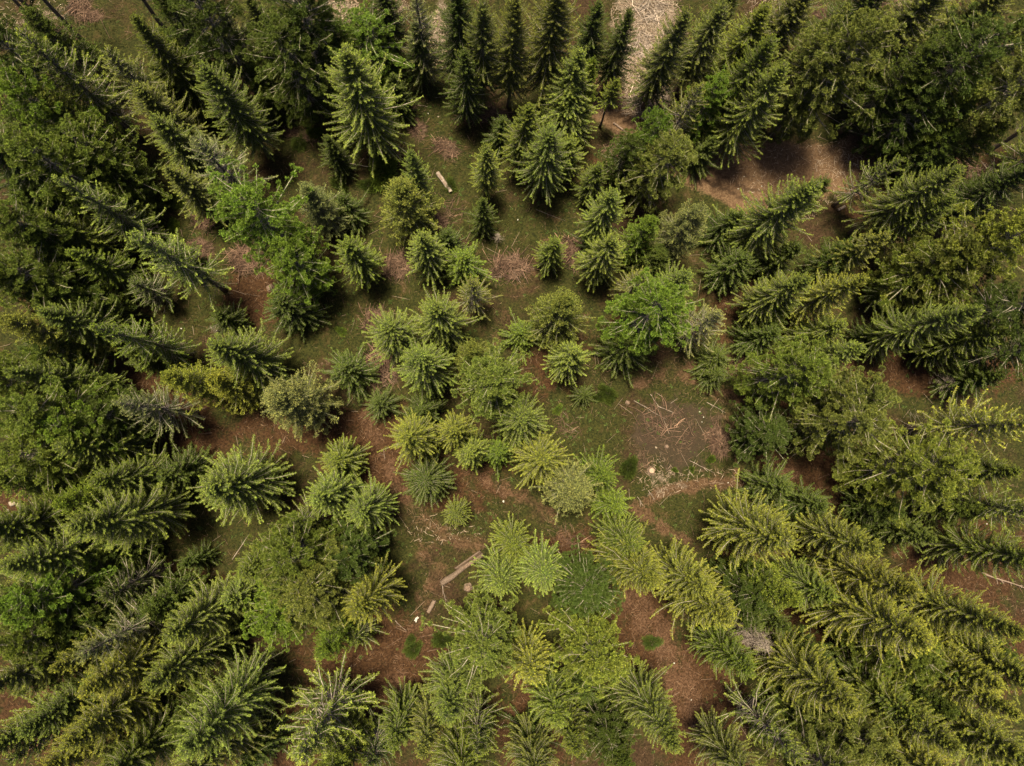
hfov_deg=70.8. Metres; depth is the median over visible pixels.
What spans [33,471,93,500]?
young conifer
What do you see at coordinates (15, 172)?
spruce tree
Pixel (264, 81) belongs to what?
young conifer
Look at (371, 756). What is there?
spruce tree
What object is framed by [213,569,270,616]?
spruce tree
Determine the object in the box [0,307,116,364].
spruce tree
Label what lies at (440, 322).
spruce tree
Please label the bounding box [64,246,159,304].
spruce tree
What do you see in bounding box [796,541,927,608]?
spruce tree
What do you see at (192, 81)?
young conifer
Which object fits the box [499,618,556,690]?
spruce tree
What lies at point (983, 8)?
spruce tree
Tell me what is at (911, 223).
spruce tree
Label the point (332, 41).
spruce tree
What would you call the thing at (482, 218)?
young conifer
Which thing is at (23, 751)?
spruce tree
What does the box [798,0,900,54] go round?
spruce tree
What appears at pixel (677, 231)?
spruce tree
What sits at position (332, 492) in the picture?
spruce tree
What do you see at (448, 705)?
spruce tree
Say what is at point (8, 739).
spruce tree
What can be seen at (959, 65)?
fir tree
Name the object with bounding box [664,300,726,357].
spruce tree
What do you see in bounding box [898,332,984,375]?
young conifer
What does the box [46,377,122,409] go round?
spruce tree
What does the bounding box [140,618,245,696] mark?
spruce tree
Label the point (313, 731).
spruce tree
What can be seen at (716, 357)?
young conifer
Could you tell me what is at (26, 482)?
spruce tree
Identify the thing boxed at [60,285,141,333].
spruce tree
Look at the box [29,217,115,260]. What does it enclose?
spruce tree
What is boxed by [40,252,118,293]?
spruce tree
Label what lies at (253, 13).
spruce tree
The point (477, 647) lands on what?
fir tree
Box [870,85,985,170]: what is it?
spruce tree
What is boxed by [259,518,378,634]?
fir tree
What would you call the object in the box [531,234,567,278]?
spruce tree
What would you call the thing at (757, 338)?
young conifer
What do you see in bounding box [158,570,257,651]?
spruce tree
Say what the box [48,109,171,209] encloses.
fir tree
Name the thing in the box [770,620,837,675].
spruce tree
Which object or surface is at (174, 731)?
spruce tree
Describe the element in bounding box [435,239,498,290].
young conifer
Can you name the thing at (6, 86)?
fir tree
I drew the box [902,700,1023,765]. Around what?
spruce tree
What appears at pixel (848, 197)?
spruce tree
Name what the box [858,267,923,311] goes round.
spruce tree
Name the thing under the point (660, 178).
fir tree
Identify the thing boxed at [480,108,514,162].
young conifer
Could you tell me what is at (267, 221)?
fir tree
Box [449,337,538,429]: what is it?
fir tree
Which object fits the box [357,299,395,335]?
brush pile
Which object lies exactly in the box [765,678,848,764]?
fir tree
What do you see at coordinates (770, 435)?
fir tree
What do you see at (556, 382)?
stick litter
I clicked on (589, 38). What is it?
spruce tree
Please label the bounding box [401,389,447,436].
young conifer
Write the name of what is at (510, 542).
spruce tree
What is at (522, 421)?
spruce tree
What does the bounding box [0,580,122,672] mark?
fir tree
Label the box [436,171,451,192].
fallen log
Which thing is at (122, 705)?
spruce tree
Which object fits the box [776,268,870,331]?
spruce tree
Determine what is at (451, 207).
brush pile
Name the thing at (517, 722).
young conifer
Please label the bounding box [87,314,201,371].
spruce tree
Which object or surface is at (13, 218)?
fir tree
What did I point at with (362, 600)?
spruce tree
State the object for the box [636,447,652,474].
brush pile
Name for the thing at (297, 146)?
bush
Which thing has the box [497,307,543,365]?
young conifer
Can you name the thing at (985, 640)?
fir tree
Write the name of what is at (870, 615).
spruce tree
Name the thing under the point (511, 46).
spruce tree
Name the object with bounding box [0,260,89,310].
spruce tree
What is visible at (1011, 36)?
fir tree
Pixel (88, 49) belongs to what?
bush
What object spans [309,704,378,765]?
spruce tree
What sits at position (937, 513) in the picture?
spruce tree
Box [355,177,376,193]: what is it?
bush
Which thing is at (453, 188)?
bush
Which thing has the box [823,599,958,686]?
fir tree
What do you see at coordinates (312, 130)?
bush
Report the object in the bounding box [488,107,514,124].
brush pile
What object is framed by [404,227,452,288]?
spruce tree
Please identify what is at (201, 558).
young conifer
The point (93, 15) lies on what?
brush pile
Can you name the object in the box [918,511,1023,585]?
spruce tree
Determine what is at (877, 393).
fir tree
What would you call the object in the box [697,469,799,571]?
spruce tree
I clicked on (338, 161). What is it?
young conifer
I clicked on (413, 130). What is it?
brush pile
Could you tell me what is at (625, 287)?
spruce tree
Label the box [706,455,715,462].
bush
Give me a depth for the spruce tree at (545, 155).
63.16 m
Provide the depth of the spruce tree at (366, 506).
61.35 m
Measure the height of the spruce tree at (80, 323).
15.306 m
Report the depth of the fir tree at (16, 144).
56.10 m
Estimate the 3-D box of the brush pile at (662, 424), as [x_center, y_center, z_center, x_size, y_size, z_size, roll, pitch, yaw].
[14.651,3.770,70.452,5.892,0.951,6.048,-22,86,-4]
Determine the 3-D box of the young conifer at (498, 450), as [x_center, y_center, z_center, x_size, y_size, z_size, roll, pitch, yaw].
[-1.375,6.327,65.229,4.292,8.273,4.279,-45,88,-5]
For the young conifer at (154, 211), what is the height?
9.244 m
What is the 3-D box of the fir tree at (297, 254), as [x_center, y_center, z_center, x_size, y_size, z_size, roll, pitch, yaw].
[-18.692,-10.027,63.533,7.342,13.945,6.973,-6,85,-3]
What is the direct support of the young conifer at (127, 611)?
on the ground at (720, 194)
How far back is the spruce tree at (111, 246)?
61.47 m
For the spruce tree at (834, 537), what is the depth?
60.73 m
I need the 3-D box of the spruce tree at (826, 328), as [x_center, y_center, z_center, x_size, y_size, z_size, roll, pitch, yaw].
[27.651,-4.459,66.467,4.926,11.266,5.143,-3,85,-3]
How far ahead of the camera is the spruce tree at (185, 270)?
59.38 m
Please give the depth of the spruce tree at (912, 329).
62.19 m
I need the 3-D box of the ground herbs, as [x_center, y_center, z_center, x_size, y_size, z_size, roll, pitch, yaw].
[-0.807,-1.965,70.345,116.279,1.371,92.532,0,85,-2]
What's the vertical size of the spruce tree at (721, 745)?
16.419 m
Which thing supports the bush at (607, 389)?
on the ground at (720, 194)
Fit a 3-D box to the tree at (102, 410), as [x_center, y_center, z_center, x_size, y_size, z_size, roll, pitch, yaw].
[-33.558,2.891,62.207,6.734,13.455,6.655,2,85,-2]
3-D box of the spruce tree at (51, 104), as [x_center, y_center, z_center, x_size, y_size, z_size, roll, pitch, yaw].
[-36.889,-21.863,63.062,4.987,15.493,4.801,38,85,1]
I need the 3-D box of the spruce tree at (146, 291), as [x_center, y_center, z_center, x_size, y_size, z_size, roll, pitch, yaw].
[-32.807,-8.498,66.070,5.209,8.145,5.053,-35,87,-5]
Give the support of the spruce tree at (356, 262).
on the ground at (720, 194)
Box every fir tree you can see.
[0,12,112,132]
[0,58,139,169]
[0,92,55,155]
[0,114,139,230]
[0,184,112,285]
[0,232,123,321]
[0,347,111,413]
[0,484,98,557]
[0,539,130,640]
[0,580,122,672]
[10,589,125,666]
[13,253,136,338]
[38,572,138,650]
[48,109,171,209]
[165,0,273,109]
[205,155,317,274]
[234,0,341,128]
[240,564,325,651]
[244,508,360,600]
[257,0,358,103]
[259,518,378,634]
[260,225,340,311]
[317,508,396,591]
[337,0,427,94]
[418,585,520,698]
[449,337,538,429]
[536,578,639,699]
[549,533,624,621]
[576,679,641,765]
[595,267,704,355]
[597,128,647,194]
[610,102,672,188]
[615,128,698,216]
[671,64,737,143]
[702,547,780,626]
[725,400,796,467]
[729,333,839,421]
[741,676,867,765]
[754,14,860,135]
[758,0,906,148]
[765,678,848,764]
[772,370,903,479]
[782,673,898,765]
[797,363,893,433]
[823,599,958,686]
[832,417,984,528]
[843,63,956,162]
[860,231,973,316]
[863,1,1023,138]
[871,225,1005,310]
[873,198,1023,308]
[907,29,1023,156]
[908,267,1023,363]
[915,10,1023,119]
[930,614,1020,675]
[947,322,1023,385]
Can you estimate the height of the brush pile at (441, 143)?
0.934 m
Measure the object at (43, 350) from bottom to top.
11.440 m
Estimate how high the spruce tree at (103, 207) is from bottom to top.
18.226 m
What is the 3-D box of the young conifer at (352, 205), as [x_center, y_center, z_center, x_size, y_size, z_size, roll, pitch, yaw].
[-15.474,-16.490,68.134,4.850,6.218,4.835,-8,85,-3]
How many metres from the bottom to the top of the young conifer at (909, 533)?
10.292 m
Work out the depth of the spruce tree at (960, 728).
61.45 m
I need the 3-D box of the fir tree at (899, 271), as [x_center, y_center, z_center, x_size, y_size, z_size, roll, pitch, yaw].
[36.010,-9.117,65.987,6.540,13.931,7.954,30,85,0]
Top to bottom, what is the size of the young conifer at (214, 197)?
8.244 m
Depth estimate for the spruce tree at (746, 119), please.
62.90 m
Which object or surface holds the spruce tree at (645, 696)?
on the ground at (720, 194)
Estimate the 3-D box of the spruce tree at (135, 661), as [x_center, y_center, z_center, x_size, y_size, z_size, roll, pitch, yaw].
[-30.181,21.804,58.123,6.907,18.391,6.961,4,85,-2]
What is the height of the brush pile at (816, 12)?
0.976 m
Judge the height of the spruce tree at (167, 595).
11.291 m
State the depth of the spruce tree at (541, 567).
60.80 m
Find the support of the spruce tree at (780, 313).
on the ground at (720, 194)
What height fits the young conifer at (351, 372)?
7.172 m
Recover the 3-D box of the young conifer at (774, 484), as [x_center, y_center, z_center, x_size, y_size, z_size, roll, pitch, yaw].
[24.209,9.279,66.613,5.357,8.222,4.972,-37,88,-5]
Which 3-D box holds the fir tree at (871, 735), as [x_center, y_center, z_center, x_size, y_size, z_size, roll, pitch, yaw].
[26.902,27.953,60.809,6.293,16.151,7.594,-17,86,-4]
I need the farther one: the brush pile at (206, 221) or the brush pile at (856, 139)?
the brush pile at (856, 139)
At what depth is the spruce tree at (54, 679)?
57.07 m
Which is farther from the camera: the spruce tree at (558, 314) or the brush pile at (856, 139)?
the brush pile at (856, 139)
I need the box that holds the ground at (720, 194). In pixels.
[0,0,1023,765]
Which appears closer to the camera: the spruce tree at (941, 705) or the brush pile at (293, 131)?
the spruce tree at (941, 705)
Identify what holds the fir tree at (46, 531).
on the ground at (720, 194)
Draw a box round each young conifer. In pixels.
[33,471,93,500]
[101,173,169,226]
[104,208,170,265]
[109,576,190,638]
[122,323,194,398]
[146,64,214,127]
[148,437,215,505]
[151,233,205,285]
[175,62,221,127]
[177,539,224,578]
[186,613,259,675]
[202,298,253,338]
[203,178,265,234]
[234,703,305,765]
[241,60,296,128]
[260,277,332,341]
[317,133,361,187]
[319,344,383,402]
[329,187,372,236]
[358,384,403,425]
[379,71,421,131]
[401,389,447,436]
[427,223,474,267]
[430,703,488,765]
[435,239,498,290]
[462,197,502,243]
[477,427,518,480]
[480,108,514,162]
[494,701,565,765]
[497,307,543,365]
[560,657,610,704]
[566,223,613,259]
[567,384,597,409]
[572,444,619,502]
[584,315,656,387]
[588,485,633,522]
[676,135,720,190]
[683,364,737,395]
[685,0,744,49]
[690,204,745,255]
[691,335,736,379]
[697,237,767,301]
[713,589,765,640]
[724,312,788,365]
[738,451,796,513]
[741,235,806,285]
[747,603,792,639]
[768,475,833,531]
[786,173,832,214]
[844,313,905,365]
[848,505,937,560]
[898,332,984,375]
[925,164,997,228]
[927,358,1009,414]
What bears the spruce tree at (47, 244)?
on the ground at (720, 194)
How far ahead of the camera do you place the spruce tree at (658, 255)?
66.05 m
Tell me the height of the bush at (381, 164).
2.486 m
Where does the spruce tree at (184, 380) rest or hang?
on the ground at (720, 194)
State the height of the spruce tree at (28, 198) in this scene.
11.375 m
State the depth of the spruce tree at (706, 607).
57.91 m
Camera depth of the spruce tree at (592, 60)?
63.96 m
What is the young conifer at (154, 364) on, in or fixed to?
on the ground at (720, 194)
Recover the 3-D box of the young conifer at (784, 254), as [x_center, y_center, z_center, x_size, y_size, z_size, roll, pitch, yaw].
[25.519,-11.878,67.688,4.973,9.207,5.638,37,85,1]
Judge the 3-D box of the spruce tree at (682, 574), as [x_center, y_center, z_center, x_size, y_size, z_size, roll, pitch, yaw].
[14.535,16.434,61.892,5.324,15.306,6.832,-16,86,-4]
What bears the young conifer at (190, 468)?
on the ground at (720, 194)
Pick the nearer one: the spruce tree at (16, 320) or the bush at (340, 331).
the spruce tree at (16, 320)
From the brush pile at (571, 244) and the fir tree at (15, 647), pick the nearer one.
the fir tree at (15, 647)
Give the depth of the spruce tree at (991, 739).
55.48 m
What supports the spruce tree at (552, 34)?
on the ground at (720, 194)
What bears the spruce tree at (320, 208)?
on the ground at (720, 194)
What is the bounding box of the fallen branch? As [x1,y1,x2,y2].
[983,572,1023,587]
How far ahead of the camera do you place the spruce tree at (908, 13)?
60.41 m
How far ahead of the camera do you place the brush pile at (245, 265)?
70.09 m
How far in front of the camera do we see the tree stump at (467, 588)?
68.20 m
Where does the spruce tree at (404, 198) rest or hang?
on the ground at (720, 194)
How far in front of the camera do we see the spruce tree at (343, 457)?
64.17 m
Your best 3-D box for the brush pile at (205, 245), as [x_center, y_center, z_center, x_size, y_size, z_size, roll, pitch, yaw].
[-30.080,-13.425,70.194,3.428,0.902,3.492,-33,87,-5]
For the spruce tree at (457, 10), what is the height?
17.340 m
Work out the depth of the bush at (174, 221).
70.03 m
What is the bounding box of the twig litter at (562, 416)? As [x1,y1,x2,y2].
[0,0,1023,765]
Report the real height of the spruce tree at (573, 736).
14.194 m
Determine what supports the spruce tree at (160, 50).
on the ground at (720, 194)
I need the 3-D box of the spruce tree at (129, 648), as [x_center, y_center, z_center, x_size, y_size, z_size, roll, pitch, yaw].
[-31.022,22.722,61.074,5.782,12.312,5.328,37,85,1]
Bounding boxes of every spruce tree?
[0,121,113,227]
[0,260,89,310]
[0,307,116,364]
[0,454,98,511]
[0,481,99,553]
[0,512,153,589]
[0,560,129,626]
[0,601,106,700]
[0,654,107,764]
[0,677,100,765]
[1,349,135,398]
[5,22,151,155]
[5,182,98,228]
[6,644,93,705]
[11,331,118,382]
[12,0,46,34]
[13,657,123,741]
[16,223,116,278]
[18,3,113,91]
[21,0,91,50]
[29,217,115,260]
[32,87,134,167]
[35,297,143,366]
[35,687,164,765]
[37,209,136,264]
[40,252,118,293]
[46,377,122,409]
[47,603,152,675]
[48,421,157,479]
[50,478,195,555]
[51,174,176,258]
[51,465,150,515]
[56,648,186,758]
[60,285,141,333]
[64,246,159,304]
[69,578,185,664]
[75,610,188,707]
[85,437,185,503]
[86,537,175,611]
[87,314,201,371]
[88,149,163,216]
[88,526,164,568]
[97,688,192,765]
[98,43,181,117]
[101,620,174,682]
[104,698,173,765]
[111,380,204,441]
[122,264,180,316]
[125,676,200,765]
[126,220,233,310]
[127,78,221,169]
[129,10,218,125]
[135,562,210,627]
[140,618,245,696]
[142,0,168,30]
[146,111,216,181]
[151,0,223,78]
[158,25,213,70]
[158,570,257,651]
[159,358,237,414]
[161,164,226,227]
[161,643,289,764]
[164,670,233,748]
[170,676,286,765]
[183,125,277,214]
[185,54,284,163]
[186,434,296,526]
[203,318,293,399]
[205,366,269,414]
[210,0,271,104]
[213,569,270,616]
[216,642,284,710]
[230,528,277,593]
[234,0,295,92]
[259,360,343,442]
[276,489,343,539]
[276,646,379,765]
[296,179,352,243]
[304,466,372,521]
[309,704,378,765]
[313,42,422,177]
[315,5,361,68]
[315,433,372,483]
[328,229,385,292]
[337,551,407,632]
[342,471,401,536]
[345,617,388,654]
[355,705,411,765]
[361,304,429,377]
[362,0,412,67]
[372,676,432,755]
[377,406,446,474]
[379,171,444,245]
[391,331,463,414]
[393,447,457,509]
[400,0,449,85]
[400,146,437,207]
[403,22,447,93]
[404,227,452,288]
[406,281,484,354]
[408,674,452,759]
[418,642,490,727]
[419,702,503,765]
[422,0,488,98]
[429,409,477,454]
[438,47,490,127]
[441,494,473,527]
[445,274,502,320]
[447,423,490,474]
[450,337,490,376]
[452,687,509,761]
[454,0,513,106]
[468,142,505,202]
[468,539,522,604]
[487,0,540,110]
[488,390,551,451]
[488,511,538,563]
[495,102,548,177]
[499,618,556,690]
[503,712,559,765]
[507,114,581,206]
[508,427,573,490]
[511,529,565,594]
[514,0,581,106]
[520,649,580,730]
[524,285,595,351]
[528,457,603,524]
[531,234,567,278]
[532,83,597,152]
[533,46,599,145]
[540,335,594,386]
[547,688,593,759]
[549,131,587,184]
[570,0,611,82]
[570,161,611,206]
[571,229,626,292]
[573,185,626,243]
[581,55,598,118]
[582,520,667,598]
[587,707,635,765]
[588,507,648,560]
[591,7,640,94]
[597,76,624,128]
[602,659,685,753]
[607,266,651,308]
[614,214,659,269]
[618,6,697,117]
[624,240,676,281]
[643,258,695,306]
[645,198,710,267]
[645,535,718,609]
[648,80,708,143]
[650,546,742,640]
[664,0,734,96]
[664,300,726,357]
[682,705,766,765]
[685,614,761,686]
[688,2,778,94]
[692,34,781,157]
[697,58,792,167]
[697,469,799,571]
[698,174,827,266]
[715,551,804,616]
[715,674,809,765]
[726,0,825,88]
[726,264,814,329]
[736,277,794,330]
[752,624,862,728]
[768,554,842,612]
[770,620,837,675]
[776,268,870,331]
[781,310,848,352]
[787,505,885,562]
[791,559,940,671]
[793,236,858,282]
[793,681,911,765]
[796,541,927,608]
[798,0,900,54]
[798,334,867,371]
[805,229,892,284]
[813,587,883,648]
[821,0,953,102]
[826,640,882,693]
[829,645,922,728]
[830,152,904,213]
[835,32,950,140]
[835,659,971,761]
[837,481,907,529]
[841,160,967,245]
[855,0,1023,108]
[857,193,958,260]
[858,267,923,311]
[860,294,985,363]
[864,653,960,720]
[864,700,956,765]
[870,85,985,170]
[872,650,1023,723]
[878,556,1023,648]
[878,610,1006,701]
[886,122,968,181]
[895,675,1023,765]
[899,386,1023,459]
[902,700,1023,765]
[905,320,1011,372]
[905,434,1023,494]
[909,485,987,528]
[909,604,1023,704]
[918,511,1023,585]
[919,156,1023,236]
[922,116,1011,182]
[929,708,988,762]
[933,474,1023,532]
[978,124,1023,185]
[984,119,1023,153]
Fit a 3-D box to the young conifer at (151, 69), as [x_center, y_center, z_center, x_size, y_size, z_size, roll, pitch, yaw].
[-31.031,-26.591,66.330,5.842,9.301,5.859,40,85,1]
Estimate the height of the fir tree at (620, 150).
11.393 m
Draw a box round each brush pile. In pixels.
[54,0,104,26]
[79,7,105,24]
[184,208,219,236]
[185,231,217,260]
[217,240,274,282]
[273,123,320,145]
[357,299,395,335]
[357,338,400,396]
[375,137,403,167]
[379,243,412,290]
[405,116,432,142]
[421,135,469,163]
[428,211,457,230]
[439,193,463,223]
[452,102,513,127]
[481,244,539,285]
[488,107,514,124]
[544,411,581,439]
[544,522,593,552]
[551,232,583,274]
[597,124,642,156]
[621,86,670,119]
[622,391,692,447]
[626,0,670,27]
[627,28,655,64]
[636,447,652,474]
[702,414,733,462]
[726,354,764,389]
[727,618,773,658]
[805,2,833,18]
[845,131,887,160]
[876,0,896,16]
[942,158,993,179]
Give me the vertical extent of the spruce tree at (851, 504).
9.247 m
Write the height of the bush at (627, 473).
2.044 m
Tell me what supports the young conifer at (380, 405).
on the ground at (720, 194)
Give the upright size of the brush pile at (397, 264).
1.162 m
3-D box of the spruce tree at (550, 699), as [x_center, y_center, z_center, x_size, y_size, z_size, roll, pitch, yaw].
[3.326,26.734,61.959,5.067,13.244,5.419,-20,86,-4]
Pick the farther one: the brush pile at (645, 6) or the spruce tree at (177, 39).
the brush pile at (645, 6)
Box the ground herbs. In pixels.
[1,3,1023,765]
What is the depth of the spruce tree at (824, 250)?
66.66 m
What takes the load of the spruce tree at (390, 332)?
on the ground at (720, 194)
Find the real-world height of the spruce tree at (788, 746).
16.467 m
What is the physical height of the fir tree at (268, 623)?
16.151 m
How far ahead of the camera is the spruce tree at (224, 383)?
61.74 m
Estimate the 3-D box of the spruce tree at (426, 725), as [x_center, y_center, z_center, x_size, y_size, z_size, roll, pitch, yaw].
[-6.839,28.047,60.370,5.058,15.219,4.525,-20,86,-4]
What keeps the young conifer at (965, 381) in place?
on the ground at (720, 194)
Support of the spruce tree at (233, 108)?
on the ground at (720, 194)
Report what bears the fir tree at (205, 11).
on the ground at (720, 194)
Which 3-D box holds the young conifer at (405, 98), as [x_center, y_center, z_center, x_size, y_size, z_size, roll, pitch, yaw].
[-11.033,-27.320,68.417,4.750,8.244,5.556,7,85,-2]
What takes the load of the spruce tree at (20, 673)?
on the ground at (720, 194)
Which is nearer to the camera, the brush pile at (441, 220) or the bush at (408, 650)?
the bush at (408, 650)
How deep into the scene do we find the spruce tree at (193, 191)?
63.48 m
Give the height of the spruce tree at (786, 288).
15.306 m
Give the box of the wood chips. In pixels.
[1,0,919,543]
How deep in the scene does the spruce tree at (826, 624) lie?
63.21 m
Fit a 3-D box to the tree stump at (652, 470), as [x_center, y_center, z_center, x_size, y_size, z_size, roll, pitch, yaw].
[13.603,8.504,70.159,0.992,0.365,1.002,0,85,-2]
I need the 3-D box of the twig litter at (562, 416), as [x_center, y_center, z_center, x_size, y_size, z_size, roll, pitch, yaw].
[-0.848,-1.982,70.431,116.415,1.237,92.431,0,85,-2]
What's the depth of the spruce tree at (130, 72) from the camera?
59.96 m
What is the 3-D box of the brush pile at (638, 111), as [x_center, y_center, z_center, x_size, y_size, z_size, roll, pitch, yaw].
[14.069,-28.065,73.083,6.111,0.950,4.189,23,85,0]
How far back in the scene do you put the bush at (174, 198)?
69.94 m
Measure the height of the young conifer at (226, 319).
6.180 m
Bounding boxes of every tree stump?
[266,284,273,291]
[464,583,472,591]
[647,466,655,474]
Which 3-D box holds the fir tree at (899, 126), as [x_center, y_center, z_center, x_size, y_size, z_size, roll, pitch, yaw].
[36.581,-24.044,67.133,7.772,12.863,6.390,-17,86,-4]
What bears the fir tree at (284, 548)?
on the ground at (720, 194)
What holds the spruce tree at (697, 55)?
on the ground at (720, 194)
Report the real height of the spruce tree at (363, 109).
18.391 m
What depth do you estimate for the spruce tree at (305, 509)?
60.82 m
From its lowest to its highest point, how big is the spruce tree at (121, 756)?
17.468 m
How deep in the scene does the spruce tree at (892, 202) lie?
62.50 m
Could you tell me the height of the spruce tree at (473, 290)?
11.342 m
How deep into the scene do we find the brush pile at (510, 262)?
71.08 m
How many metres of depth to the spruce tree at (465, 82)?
65.40 m
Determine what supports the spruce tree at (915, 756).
on the ground at (720, 194)
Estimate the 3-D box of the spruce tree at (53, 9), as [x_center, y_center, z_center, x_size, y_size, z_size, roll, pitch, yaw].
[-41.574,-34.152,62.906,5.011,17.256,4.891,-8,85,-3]
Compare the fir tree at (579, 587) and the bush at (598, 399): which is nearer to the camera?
the fir tree at (579, 587)
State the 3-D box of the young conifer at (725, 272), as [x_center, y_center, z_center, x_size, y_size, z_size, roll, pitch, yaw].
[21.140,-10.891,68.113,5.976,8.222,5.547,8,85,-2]
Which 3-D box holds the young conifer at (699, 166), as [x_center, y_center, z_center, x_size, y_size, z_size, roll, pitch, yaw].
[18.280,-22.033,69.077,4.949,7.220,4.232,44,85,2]
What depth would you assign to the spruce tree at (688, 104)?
64.56 m
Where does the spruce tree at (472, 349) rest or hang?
on the ground at (720, 194)
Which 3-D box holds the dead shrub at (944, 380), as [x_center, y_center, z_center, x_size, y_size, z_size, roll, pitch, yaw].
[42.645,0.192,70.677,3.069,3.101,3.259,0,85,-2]
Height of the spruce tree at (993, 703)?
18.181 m
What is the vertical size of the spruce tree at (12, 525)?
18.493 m
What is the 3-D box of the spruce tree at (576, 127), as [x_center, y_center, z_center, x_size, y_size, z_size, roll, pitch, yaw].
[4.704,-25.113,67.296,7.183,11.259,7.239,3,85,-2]
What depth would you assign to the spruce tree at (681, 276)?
60.89 m
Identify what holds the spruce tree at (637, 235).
on the ground at (720, 194)
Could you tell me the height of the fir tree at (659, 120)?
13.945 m
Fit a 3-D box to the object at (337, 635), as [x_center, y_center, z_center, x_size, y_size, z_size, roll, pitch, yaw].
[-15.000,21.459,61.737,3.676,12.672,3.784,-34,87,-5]
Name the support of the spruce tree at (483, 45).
on the ground at (720, 194)
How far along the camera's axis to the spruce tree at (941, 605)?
58.42 m
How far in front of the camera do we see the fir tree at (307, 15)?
58.85 m
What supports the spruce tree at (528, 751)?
on the ground at (720, 194)
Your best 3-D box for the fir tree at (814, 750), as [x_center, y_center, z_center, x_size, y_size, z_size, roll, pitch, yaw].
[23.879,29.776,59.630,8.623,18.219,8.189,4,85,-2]
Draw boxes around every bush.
[74,41,96,56]
[118,117,133,137]
[162,192,186,210]
[165,217,179,233]
[290,129,307,152]
[305,126,323,138]
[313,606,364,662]
[327,175,348,194]
[334,326,347,336]
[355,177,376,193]
[367,153,401,193]
[401,639,422,659]
[403,632,415,645]
[431,631,455,648]
[444,176,456,192]
[553,403,562,415]
[592,391,605,402]
[597,382,617,406]
[619,454,639,480]
[641,634,664,650]
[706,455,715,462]
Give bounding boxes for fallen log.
[427,599,435,612]
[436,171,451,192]
[440,550,483,585]
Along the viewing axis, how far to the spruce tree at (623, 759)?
58.40 m
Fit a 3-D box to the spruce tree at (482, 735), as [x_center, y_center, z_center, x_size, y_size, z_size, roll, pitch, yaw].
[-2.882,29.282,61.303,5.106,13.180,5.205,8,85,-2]
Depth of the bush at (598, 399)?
70.27 m
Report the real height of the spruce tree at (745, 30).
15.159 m
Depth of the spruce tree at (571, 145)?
65.89 m
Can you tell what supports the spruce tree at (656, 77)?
on the ground at (720, 194)
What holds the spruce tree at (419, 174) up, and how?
on the ground at (720, 194)
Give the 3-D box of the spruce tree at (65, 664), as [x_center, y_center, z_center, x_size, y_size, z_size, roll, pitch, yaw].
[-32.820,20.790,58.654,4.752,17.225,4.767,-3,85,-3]
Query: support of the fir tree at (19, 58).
on the ground at (720, 194)
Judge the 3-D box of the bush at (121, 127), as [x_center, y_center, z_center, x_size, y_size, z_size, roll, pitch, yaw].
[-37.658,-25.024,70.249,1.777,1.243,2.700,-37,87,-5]
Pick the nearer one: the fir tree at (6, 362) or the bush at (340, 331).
the fir tree at (6, 362)
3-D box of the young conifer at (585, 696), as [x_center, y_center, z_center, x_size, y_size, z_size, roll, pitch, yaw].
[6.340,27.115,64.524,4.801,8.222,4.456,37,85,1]
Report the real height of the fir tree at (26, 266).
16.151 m
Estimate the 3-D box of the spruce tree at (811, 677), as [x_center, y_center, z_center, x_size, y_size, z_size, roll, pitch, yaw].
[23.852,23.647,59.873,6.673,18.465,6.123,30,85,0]
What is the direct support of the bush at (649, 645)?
on the ground at (720, 194)
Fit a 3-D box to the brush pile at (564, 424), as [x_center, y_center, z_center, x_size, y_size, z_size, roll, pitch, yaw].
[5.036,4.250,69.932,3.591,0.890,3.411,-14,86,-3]
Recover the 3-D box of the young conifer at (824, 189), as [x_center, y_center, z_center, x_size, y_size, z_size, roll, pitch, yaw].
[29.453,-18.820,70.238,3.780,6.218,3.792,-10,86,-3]
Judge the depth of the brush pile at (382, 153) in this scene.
71.46 m
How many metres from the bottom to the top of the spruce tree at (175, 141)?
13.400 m
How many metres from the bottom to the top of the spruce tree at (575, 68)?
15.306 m
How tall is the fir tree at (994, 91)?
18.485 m
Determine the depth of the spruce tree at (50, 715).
53.68 m
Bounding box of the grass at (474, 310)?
[0,0,1023,765]
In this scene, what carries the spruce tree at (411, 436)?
on the ground at (720, 194)
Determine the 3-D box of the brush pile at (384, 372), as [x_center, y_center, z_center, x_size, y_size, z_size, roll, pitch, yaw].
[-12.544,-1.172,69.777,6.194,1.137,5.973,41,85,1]
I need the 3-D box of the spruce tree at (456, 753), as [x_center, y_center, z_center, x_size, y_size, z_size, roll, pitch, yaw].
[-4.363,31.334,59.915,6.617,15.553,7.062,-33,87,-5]
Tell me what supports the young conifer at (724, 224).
on the ground at (720, 194)
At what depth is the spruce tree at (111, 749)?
57.73 m
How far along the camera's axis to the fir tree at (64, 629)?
56.55 m
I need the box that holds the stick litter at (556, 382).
[0,0,1023,765]
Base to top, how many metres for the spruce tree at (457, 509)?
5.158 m
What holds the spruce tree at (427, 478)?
on the ground at (720, 194)
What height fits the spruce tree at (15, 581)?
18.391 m
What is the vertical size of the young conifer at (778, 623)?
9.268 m
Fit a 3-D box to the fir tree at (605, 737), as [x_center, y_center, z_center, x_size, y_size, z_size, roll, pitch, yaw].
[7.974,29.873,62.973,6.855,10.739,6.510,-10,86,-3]
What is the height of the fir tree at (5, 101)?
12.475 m

